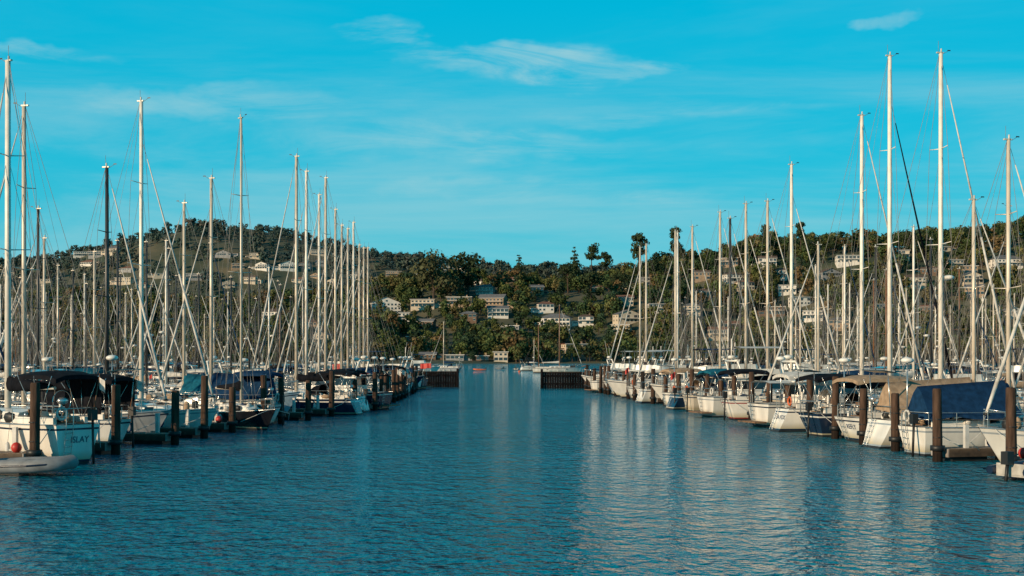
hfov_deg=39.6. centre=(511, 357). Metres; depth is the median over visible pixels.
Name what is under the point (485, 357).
waterfront house
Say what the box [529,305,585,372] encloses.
ketch
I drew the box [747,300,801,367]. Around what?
sailboat
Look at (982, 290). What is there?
hillside house
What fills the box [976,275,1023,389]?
sailboat
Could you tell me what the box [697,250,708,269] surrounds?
cypress tree
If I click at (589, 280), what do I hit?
eucalyptus tree
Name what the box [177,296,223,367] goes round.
sailboat
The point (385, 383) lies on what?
mooring pile
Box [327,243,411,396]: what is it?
sailboat
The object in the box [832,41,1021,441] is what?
sailboat
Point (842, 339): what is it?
sailboat
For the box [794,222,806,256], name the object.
monterey pine tree
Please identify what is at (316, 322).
hillside house
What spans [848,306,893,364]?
sailboat
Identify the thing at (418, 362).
motorboat
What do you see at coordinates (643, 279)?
hillside house
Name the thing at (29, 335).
sailboat
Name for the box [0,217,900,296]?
distant ridge tree mass
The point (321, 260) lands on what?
hillside house
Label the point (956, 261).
hillside house
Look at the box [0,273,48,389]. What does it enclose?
sailboat
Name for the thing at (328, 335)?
hillside house
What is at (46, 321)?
sailboat
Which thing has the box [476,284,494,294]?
hillside house
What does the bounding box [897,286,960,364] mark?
sailboat
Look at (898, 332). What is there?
sailboat
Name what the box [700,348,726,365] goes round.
motorboat
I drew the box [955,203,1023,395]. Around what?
sailboat
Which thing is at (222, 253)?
hillside house
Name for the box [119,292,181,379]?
sailboat
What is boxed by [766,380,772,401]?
mooring pile
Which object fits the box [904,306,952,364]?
sailboat
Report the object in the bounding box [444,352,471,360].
waterfront house
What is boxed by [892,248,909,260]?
hillside house
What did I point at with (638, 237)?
monterey pine tree
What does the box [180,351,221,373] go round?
motorboat
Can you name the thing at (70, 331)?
sailboat
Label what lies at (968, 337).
sailboat
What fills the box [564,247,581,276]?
norfolk island pine
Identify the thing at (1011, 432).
mooring pile
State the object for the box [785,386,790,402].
mooring pile
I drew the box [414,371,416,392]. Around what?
mooring pile
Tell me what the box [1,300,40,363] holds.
sailboat
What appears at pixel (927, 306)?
hillside house
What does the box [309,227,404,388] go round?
sailboat
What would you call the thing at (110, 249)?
hillside house
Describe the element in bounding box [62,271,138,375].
sailboat
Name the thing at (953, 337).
sailboat
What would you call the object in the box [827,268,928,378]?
sailboat
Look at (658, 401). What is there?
finger dock
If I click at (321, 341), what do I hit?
sailboat
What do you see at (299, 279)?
hillside house
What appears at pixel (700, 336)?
sailboat
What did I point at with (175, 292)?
sailboat
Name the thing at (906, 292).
sailboat
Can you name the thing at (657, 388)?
motorboat
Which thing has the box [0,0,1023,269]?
sky
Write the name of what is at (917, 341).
sailboat
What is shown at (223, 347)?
sailboat
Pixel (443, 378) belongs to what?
timber breakwater
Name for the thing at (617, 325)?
hillside house
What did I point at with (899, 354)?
sailboat
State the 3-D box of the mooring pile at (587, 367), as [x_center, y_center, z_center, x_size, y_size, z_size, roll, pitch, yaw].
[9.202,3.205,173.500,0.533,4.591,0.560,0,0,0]
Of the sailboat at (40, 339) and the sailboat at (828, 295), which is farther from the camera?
the sailboat at (828, 295)
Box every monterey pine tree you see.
[584,242,600,269]
[598,251,613,269]
[630,232,649,272]
[669,226,684,253]
[732,241,743,264]
[758,224,774,251]
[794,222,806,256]
[825,235,839,256]
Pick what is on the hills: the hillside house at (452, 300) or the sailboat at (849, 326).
the hillside house at (452, 300)
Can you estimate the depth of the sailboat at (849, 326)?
211.90 m
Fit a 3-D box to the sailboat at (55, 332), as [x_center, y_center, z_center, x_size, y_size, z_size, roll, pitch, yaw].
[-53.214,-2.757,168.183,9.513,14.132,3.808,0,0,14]
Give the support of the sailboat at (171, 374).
on the water
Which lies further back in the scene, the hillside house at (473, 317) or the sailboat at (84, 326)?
the hillside house at (473, 317)
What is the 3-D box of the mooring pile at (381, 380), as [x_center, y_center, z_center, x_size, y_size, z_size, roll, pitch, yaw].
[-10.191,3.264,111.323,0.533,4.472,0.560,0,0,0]
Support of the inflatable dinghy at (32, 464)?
on the water
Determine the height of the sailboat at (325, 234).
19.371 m
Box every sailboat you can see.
[0,45,104,463]
[0,92,142,447]
[0,206,115,401]
[0,235,103,392]
[0,253,63,382]
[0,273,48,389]
[0,284,18,371]
[0,320,39,400]
[0,346,20,406]
[0,348,18,376]
[1,263,85,379]
[1,272,58,379]
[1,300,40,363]
[1,301,35,371]
[1,322,40,373]
[3,302,46,372]
[11,291,60,375]
[12,285,70,374]
[13,315,35,361]
[14,299,67,376]
[18,155,170,440]
[18,286,82,366]
[27,259,104,373]
[28,269,100,379]
[34,277,91,366]
[35,301,78,363]
[41,308,87,362]
[42,97,221,426]
[46,295,101,366]
[49,249,166,398]
[53,238,163,396]
[59,282,134,375]
[60,273,121,366]
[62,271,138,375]
[63,298,70,366]
[68,313,98,366]
[76,294,113,363]
[77,320,115,365]
[79,286,115,364]
[92,288,159,382]
[96,240,186,392]
[98,273,151,367]
[104,292,163,384]
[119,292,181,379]
[120,238,233,390]
[123,317,138,359]
[134,200,264,402]
[136,246,204,385]
[149,272,228,383]
[150,283,194,371]
[151,303,164,365]
[153,271,206,367]
[154,306,206,372]
[157,168,284,424]
[159,241,245,384]
[174,294,207,370]
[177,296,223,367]
[180,314,224,371]
[186,272,259,373]
[192,114,289,429]
[193,297,239,369]
[197,298,239,363]
[215,291,247,367]
[218,266,290,385]
[221,266,303,384]
[232,297,294,381]
[236,279,293,379]
[236,283,316,374]
[252,148,362,414]
[257,280,312,373]
[257,305,311,373]
[265,163,369,411]
[270,296,323,370]
[274,193,378,387]
[282,289,333,370]
[283,175,386,390]
[284,308,329,369]
[290,207,391,389]
[292,307,340,364]
[298,314,331,370]
[303,224,400,401]
[308,310,349,370]
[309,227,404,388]
[312,220,408,398]
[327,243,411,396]
[330,242,411,395]
[337,243,414,393]
[430,322,462,371]
[520,346,543,370]
[603,247,672,393]
[609,243,690,394]
[625,230,713,399]
[633,229,725,393]
[635,224,728,402]
[657,210,760,406]
[657,302,714,366]
[664,303,699,366]
[665,291,722,367]
[666,216,771,409]
[666,288,714,365]
[668,297,703,365]
[671,299,704,364]
[682,196,789,411]
[683,290,733,364]
[688,278,771,366]
[697,296,741,366]
[698,198,814,395]
[718,161,842,419]
[725,273,772,368]
[732,300,784,365]
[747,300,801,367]
[750,289,805,363]
[760,241,893,401]
[762,324,783,368]
[764,290,833,370]
[769,111,924,431]
[769,313,808,368]
[772,310,813,363]
[778,305,812,362]
[784,292,834,363]
[791,45,952,436]
[793,240,873,372]
[796,264,859,372]
[796,297,841,363]
[801,285,856,364]
[810,285,859,366]
[814,275,867,369]
[814,317,835,364]
[822,283,884,364]
[822,310,859,364]
[825,280,909,370]
[825,301,872,371]
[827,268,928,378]
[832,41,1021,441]
[834,300,859,358]
[837,244,929,380]
[837,292,871,362]
[841,225,962,393]
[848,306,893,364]
[849,302,859,357]
[853,308,901,364]
[862,195,1023,448]
[864,283,907,365]
[869,276,919,376]
[871,303,910,362]
[882,289,936,377]
[883,278,969,379]
[892,237,989,379]
[896,296,934,369]
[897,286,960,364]
[898,135,1023,455]
[903,267,998,380]
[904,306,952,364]
[911,293,982,377]
[915,281,980,375]
[932,295,1001,373]
[932,306,961,362]
[935,275,1005,373]
[937,294,992,364]
[937,312,969,361]
[951,281,1017,370]
[953,295,986,366]
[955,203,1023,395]
[969,298,1002,369]
[969,306,1003,369]
[970,298,1023,461]
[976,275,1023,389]
[979,317,1000,367]
[984,293,1022,366]
[985,254,1023,399]
[988,310,1017,370]
[991,272,1023,377]
[1015,359,1023,410]
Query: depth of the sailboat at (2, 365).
184.92 m
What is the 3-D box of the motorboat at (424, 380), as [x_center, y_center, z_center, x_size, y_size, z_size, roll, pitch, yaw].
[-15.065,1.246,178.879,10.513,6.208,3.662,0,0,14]
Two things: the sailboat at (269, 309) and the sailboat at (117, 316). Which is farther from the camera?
the sailboat at (269, 309)
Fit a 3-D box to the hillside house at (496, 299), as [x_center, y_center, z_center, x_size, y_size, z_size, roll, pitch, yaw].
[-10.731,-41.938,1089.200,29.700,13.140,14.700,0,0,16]
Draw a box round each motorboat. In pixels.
[113,350,149,384]
[148,351,181,381]
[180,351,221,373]
[205,337,299,411]
[232,350,277,387]
[284,336,399,409]
[322,345,351,370]
[332,350,410,379]
[337,345,423,383]
[338,345,417,376]
[380,345,426,389]
[405,343,432,388]
[410,352,440,370]
[581,343,643,380]
[584,344,630,392]
[585,342,657,380]
[605,339,683,396]
[607,344,717,397]
[612,341,665,379]
[649,335,741,398]
[689,330,783,416]
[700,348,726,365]
[717,341,757,368]
[738,325,880,427]
[774,346,811,368]
[783,349,814,379]
[811,350,836,370]
[902,348,933,377]
[926,342,990,381]
[967,346,1000,379]
[982,348,1023,381]
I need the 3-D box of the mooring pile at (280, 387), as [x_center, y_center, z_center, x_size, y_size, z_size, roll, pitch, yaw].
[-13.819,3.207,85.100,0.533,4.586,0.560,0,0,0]
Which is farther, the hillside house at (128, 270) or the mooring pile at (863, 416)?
the hillside house at (128, 270)
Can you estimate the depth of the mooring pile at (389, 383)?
120.02 m
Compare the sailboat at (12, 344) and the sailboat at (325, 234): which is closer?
the sailboat at (325, 234)
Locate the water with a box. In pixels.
[0,363,1023,575]
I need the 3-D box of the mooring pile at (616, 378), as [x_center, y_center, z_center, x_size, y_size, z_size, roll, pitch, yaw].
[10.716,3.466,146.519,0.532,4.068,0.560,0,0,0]
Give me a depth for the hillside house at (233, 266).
1725.29 m
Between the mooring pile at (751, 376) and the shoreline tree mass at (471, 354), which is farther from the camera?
the shoreline tree mass at (471, 354)
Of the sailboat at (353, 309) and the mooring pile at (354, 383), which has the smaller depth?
the mooring pile at (354, 383)
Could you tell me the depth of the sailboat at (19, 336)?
126.69 m
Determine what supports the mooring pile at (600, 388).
in the water
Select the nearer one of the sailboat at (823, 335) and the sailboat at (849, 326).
the sailboat at (823, 335)
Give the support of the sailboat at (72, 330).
on the water
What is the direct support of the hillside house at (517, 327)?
on the hills
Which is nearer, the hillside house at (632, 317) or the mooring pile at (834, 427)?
the mooring pile at (834, 427)
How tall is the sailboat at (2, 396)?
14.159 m
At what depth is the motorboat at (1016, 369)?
127.80 m
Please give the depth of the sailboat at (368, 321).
153.31 m
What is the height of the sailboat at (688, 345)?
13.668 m
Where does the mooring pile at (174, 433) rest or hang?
in the water
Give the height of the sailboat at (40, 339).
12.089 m
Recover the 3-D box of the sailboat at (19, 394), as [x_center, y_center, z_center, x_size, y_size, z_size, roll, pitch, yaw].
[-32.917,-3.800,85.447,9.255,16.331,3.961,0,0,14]
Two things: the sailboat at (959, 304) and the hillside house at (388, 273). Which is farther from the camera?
the hillside house at (388, 273)
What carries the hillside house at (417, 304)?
on the hills
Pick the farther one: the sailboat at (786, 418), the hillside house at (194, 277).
the hillside house at (194, 277)
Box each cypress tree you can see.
[513,255,525,272]
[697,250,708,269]
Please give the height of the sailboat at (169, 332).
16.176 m
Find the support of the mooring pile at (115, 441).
in the water
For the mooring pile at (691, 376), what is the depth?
106.97 m
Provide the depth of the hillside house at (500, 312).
1053.50 m
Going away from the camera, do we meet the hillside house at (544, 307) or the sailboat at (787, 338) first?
the sailboat at (787, 338)
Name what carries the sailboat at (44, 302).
on the water
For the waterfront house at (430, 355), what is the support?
on the hills
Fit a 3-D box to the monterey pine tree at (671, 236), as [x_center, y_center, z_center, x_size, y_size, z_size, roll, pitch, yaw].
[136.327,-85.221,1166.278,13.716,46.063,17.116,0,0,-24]
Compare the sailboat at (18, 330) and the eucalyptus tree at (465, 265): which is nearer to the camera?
the sailboat at (18, 330)
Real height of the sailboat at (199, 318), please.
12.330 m
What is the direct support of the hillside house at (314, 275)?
on the hills
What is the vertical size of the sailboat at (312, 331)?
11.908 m
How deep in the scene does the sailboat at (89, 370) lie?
91.42 m
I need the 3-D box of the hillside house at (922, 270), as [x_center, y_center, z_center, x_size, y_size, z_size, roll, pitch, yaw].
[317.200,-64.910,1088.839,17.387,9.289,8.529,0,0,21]
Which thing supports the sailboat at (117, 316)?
on the water
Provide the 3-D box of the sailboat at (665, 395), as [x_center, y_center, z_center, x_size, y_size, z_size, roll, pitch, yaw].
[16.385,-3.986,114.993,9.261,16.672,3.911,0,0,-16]
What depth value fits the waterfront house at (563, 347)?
963.19 m
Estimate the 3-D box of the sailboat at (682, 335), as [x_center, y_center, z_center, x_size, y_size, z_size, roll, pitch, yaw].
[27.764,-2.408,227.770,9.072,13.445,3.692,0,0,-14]
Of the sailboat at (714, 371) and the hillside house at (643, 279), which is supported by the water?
the sailboat at (714, 371)
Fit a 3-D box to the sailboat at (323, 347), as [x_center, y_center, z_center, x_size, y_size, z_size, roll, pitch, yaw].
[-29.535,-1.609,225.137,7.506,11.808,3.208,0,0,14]
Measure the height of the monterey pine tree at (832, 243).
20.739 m
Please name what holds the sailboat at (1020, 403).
on the water
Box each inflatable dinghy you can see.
[0,455,78,473]
[983,451,1023,480]
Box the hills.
[0,229,1023,363]
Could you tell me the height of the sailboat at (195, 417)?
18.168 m
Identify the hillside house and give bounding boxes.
[40,279,50,283]
[73,251,87,257]
[80,260,100,266]
[87,250,103,258]
[101,246,120,255]
[109,276,134,285]
[119,266,136,272]
[148,273,169,278]
[179,273,201,280]
[215,250,238,258]
[222,280,238,288]
[231,263,244,270]
[244,275,262,284]
[245,253,259,259]
[252,262,269,270]
[261,309,281,319]
[270,260,294,271]
[291,277,302,282]
[298,261,310,269]
[301,319,317,327]
[309,249,333,256]
[310,273,323,279]
[311,332,331,344]
[314,259,323,266]
[370,297,400,311]
[385,270,401,276]
[396,310,409,321]
[410,297,439,310]
[417,318,439,330]
[437,295,473,307]
[459,311,478,323]
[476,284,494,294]
[478,294,516,307]
[486,305,508,318]
[493,323,523,330]
[529,284,548,295]
[530,301,553,313]
[533,313,572,329]
[572,314,593,326]
[588,285,607,291]
[610,322,632,333]
[612,309,641,323]
[616,294,633,306]
[638,277,651,284]
[647,302,663,313]
[683,303,700,316]
[686,288,710,300]
[694,269,710,282]
[707,326,735,340]
[718,256,741,267]
[721,320,744,329]
[722,272,742,283]
[733,280,757,291]
[751,255,776,266]
[757,304,785,317]
[770,267,788,280]
[777,285,795,295]
[787,295,814,306]
[801,310,822,322]
[820,268,842,280]
[822,317,850,330]
[834,254,859,267]
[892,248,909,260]
[902,275,926,288]
[915,267,937,275]
[920,305,934,310]
[943,245,955,251]
[946,258,964,269]
[948,264,978,274]
[956,284,985,297]
[960,272,982,286]
[988,255,1023,268]
[992,307,1023,318]
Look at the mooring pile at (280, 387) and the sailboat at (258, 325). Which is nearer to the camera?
the mooring pile at (280, 387)
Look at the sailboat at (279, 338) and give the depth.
188.16 m
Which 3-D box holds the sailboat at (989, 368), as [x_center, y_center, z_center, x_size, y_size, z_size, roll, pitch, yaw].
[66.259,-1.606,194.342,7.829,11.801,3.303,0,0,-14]
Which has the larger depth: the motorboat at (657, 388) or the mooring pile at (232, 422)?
the motorboat at (657, 388)
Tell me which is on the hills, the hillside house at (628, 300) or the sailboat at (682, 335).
the hillside house at (628, 300)
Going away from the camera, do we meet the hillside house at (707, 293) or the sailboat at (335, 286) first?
the sailboat at (335, 286)
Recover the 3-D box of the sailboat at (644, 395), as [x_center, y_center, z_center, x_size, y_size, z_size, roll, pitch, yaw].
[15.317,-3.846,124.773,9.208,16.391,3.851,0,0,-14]
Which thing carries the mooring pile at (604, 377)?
in the water
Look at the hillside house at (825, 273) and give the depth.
1089.15 m
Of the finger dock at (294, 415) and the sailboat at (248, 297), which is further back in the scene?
the sailboat at (248, 297)
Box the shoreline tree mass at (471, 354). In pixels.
[2,339,1023,363]
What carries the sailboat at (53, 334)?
on the water
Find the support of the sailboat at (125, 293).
on the water
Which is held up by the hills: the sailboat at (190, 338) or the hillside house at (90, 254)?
the hillside house at (90, 254)
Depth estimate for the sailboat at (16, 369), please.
146.63 m
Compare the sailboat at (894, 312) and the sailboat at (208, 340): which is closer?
the sailboat at (894, 312)
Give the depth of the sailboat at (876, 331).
123.21 m
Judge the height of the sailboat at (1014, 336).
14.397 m
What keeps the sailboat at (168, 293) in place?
on the water
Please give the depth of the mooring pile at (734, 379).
93.01 m
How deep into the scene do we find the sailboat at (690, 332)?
221.62 m
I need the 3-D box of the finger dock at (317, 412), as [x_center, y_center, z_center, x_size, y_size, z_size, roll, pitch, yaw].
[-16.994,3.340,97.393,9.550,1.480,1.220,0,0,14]
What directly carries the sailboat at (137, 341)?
on the water
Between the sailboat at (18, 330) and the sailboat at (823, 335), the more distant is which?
the sailboat at (823, 335)
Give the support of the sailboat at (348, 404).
on the water
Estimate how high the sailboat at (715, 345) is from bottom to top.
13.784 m
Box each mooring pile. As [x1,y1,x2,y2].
[26,383,41,456]
[108,385,122,454]
[169,390,180,444]
[198,376,209,438]
[227,387,237,432]
[260,375,266,409]
[276,372,285,423]
[304,380,311,420]
[327,371,334,416]
[352,379,356,397]
[371,372,378,410]
[379,370,383,390]
[384,374,387,390]
[388,376,391,403]
[392,370,396,402]
[395,368,400,400]
[400,373,403,399]
[403,371,406,397]
[411,365,414,393]
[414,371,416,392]
[585,365,588,388]
[588,371,590,390]
[593,368,595,379]
[598,366,602,392]
[603,366,606,393]
[606,366,610,394]
[613,371,617,395]
[622,371,625,380]
[625,368,629,398]
[632,374,637,400]
[641,371,644,382]
[650,369,655,403]
[662,376,667,405]
[676,374,680,390]
[690,369,693,390]
[704,376,709,395]
[718,380,723,395]
[731,376,736,395]
[747,372,754,419]
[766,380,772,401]
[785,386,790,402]
[806,380,813,411]
[829,376,840,438]
[857,388,867,444]
[889,393,901,451]
[930,388,944,461]
[1005,387,1019,460]
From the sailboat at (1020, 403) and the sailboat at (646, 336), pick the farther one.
the sailboat at (646, 336)
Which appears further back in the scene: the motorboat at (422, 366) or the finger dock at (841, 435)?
the motorboat at (422, 366)
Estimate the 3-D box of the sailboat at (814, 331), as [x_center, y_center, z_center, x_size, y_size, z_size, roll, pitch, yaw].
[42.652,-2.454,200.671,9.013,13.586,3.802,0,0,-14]
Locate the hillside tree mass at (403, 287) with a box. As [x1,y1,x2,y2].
[1,215,1023,363]
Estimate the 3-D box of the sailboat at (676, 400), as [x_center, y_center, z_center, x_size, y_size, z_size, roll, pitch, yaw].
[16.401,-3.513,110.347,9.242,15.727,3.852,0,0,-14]
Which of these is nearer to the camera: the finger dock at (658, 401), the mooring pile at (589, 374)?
the finger dock at (658, 401)
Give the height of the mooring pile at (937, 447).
4.300 m
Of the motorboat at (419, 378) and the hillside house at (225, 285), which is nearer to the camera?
the motorboat at (419, 378)
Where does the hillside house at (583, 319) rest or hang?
on the hills
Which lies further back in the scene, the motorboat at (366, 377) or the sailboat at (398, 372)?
the motorboat at (366, 377)
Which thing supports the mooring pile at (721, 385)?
in the water
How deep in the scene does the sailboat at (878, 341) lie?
197.22 m
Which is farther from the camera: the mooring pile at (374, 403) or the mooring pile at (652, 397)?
the mooring pile at (652, 397)
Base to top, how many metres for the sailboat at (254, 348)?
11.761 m
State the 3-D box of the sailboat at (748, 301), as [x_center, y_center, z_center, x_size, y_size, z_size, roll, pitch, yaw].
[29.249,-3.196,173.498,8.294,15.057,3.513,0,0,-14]
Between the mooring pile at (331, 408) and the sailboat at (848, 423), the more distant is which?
the mooring pile at (331, 408)
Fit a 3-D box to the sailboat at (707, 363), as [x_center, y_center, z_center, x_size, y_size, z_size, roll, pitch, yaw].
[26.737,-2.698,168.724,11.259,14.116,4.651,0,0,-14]
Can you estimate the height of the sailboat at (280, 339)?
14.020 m
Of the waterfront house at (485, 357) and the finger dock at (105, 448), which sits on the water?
the finger dock at (105, 448)
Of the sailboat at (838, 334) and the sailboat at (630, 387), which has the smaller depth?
the sailboat at (630, 387)
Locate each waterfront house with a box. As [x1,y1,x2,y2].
[418,351,442,359]
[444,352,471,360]
[472,353,490,360]
[494,349,507,362]
[560,341,590,353]
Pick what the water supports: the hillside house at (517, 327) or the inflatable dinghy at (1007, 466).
the inflatable dinghy at (1007, 466)
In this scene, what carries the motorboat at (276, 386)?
on the water
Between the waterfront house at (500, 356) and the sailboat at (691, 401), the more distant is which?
the waterfront house at (500, 356)
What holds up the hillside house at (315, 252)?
on the hills
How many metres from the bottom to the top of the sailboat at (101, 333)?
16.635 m
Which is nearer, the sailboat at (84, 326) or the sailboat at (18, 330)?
the sailboat at (18, 330)
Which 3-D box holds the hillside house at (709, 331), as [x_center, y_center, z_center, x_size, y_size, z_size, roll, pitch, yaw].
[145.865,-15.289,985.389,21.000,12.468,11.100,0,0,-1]
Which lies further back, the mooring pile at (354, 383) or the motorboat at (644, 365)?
the motorboat at (644, 365)
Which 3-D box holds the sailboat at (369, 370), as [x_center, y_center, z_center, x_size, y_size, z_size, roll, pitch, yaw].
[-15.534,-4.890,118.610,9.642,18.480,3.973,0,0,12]
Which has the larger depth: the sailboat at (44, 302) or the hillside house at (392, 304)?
the hillside house at (392, 304)
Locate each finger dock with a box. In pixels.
[0,427,40,457]
[94,419,120,454]
[123,413,170,444]
[160,409,199,437]
[208,406,228,431]
[284,398,304,419]
[289,395,328,416]
[655,398,662,403]
[839,410,857,437]
[890,418,919,449]
[931,424,997,460]
[1018,447,1023,460]
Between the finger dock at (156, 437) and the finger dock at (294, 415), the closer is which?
the finger dock at (156, 437)
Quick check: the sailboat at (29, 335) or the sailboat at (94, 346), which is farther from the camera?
the sailboat at (29, 335)
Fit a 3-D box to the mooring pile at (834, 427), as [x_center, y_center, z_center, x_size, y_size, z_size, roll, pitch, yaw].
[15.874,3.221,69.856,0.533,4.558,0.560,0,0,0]
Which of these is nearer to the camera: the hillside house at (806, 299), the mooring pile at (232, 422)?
the mooring pile at (232, 422)
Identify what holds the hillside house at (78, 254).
on the hills
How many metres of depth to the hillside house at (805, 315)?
1006.41 m
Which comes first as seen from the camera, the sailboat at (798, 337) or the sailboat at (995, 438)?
the sailboat at (995, 438)
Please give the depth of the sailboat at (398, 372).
128.19 m
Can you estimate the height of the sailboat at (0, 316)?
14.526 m
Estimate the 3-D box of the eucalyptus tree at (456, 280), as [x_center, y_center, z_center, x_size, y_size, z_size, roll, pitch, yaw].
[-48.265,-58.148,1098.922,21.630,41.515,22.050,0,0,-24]
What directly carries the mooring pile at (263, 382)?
in the water
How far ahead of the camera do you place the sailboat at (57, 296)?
136.55 m
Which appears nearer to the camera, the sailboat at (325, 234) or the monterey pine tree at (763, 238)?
the sailboat at (325, 234)
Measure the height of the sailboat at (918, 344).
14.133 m
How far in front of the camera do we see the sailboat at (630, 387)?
134.34 m
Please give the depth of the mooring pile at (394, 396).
124.80 m
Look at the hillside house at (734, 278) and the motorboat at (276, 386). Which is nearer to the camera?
the motorboat at (276, 386)
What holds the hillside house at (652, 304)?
on the hills
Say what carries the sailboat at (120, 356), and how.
on the water
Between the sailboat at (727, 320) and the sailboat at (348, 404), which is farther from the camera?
the sailboat at (727, 320)
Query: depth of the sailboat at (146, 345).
113.21 m
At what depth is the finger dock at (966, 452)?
54.76 m
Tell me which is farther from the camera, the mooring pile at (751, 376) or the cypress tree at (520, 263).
the cypress tree at (520, 263)
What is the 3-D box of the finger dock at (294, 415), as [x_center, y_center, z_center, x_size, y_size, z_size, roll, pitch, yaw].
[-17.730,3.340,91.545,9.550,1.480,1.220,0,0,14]
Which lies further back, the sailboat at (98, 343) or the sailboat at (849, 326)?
the sailboat at (98, 343)
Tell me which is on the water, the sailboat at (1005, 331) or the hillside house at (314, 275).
the sailboat at (1005, 331)
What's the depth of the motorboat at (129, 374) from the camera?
157.22 m
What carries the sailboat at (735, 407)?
on the water
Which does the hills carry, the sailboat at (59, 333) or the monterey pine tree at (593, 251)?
the monterey pine tree at (593, 251)
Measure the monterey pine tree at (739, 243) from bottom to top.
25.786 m
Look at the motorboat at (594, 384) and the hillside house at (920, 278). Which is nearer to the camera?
the motorboat at (594, 384)
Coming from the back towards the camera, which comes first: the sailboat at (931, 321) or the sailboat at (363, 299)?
the sailboat at (363, 299)
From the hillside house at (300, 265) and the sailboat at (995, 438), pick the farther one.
the hillside house at (300, 265)
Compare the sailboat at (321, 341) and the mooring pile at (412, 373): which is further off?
the sailboat at (321, 341)
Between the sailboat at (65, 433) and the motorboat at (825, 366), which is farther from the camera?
the motorboat at (825, 366)
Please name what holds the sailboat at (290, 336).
on the water
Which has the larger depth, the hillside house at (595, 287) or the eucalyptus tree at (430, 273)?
the hillside house at (595, 287)
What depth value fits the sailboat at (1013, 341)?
184.90 m
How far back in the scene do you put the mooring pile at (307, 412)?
89.77 m
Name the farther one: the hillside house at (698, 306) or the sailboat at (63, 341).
the hillside house at (698, 306)
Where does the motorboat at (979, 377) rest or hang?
on the water
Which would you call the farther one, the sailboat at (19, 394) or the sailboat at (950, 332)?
the sailboat at (950, 332)
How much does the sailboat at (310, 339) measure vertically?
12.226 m
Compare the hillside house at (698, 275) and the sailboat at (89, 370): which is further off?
the hillside house at (698, 275)
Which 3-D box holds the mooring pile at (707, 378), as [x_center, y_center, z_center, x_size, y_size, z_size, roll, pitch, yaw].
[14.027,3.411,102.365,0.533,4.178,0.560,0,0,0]
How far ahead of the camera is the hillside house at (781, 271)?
1101.46 m
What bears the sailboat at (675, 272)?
on the water
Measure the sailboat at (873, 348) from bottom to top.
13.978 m
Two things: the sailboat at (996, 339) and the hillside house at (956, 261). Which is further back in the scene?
the hillside house at (956, 261)
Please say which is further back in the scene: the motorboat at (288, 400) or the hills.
the hills
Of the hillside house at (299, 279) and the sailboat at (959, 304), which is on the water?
the sailboat at (959, 304)
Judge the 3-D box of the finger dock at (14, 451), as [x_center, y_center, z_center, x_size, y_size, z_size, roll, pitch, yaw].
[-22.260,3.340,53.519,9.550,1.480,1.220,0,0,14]
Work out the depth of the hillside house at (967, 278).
1059.81 m
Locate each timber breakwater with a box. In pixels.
[278,369,458,386]
[540,369,597,388]
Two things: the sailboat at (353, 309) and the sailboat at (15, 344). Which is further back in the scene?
the sailboat at (15, 344)
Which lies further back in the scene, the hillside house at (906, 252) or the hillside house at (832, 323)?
the hillside house at (906, 252)
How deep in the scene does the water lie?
39.71 m
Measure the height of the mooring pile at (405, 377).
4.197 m
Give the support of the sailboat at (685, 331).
on the water
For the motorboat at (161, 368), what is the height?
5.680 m
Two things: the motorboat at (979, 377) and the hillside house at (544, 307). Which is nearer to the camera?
the motorboat at (979, 377)
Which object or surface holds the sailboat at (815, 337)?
on the water
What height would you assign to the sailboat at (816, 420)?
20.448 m
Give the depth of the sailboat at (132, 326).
168.87 m
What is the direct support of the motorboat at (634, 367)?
on the water
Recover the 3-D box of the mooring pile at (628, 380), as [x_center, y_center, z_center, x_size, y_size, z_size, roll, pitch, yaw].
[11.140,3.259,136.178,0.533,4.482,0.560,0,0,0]
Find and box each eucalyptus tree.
[409,248,453,298]
[436,255,464,296]
[449,251,482,296]
[556,262,576,293]
[580,271,603,298]
[609,268,631,289]
[644,252,664,276]
[727,252,734,267]
[800,239,816,254]
[898,229,922,251]
[967,224,990,246]
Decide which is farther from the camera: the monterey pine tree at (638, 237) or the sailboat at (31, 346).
the monterey pine tree at (638, 237)
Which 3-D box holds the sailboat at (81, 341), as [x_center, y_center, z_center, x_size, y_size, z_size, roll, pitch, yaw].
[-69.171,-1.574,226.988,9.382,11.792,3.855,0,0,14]
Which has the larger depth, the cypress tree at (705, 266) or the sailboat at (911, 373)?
the cypress tree at (705, 266)
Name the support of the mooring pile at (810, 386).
in the water
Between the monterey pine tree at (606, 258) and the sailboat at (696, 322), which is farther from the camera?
the monterey pine tree at (606, 258)
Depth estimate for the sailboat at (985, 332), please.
223.27 m
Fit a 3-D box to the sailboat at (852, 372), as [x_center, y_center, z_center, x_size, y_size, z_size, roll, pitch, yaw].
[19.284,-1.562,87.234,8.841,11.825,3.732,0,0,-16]
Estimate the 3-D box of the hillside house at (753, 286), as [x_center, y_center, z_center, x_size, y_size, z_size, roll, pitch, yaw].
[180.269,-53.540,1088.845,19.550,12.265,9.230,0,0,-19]
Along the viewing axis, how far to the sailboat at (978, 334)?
134.22 m
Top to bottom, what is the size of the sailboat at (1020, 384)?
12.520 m
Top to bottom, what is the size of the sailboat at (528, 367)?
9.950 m
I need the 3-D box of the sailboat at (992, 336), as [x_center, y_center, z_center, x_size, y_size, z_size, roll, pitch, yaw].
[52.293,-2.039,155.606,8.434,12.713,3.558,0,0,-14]
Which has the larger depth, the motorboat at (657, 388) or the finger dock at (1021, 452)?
the motorboat at (657, 388)
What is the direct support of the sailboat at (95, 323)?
on the water
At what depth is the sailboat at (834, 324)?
226.74 m
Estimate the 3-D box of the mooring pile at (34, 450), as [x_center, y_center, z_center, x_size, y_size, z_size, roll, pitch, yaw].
[-17.432,3.213,51.900,0.532,4.573,0.560,0,0,0]
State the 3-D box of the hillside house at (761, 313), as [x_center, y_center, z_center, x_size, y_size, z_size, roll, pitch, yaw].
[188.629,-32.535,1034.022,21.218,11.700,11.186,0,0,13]
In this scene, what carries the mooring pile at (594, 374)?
in the water

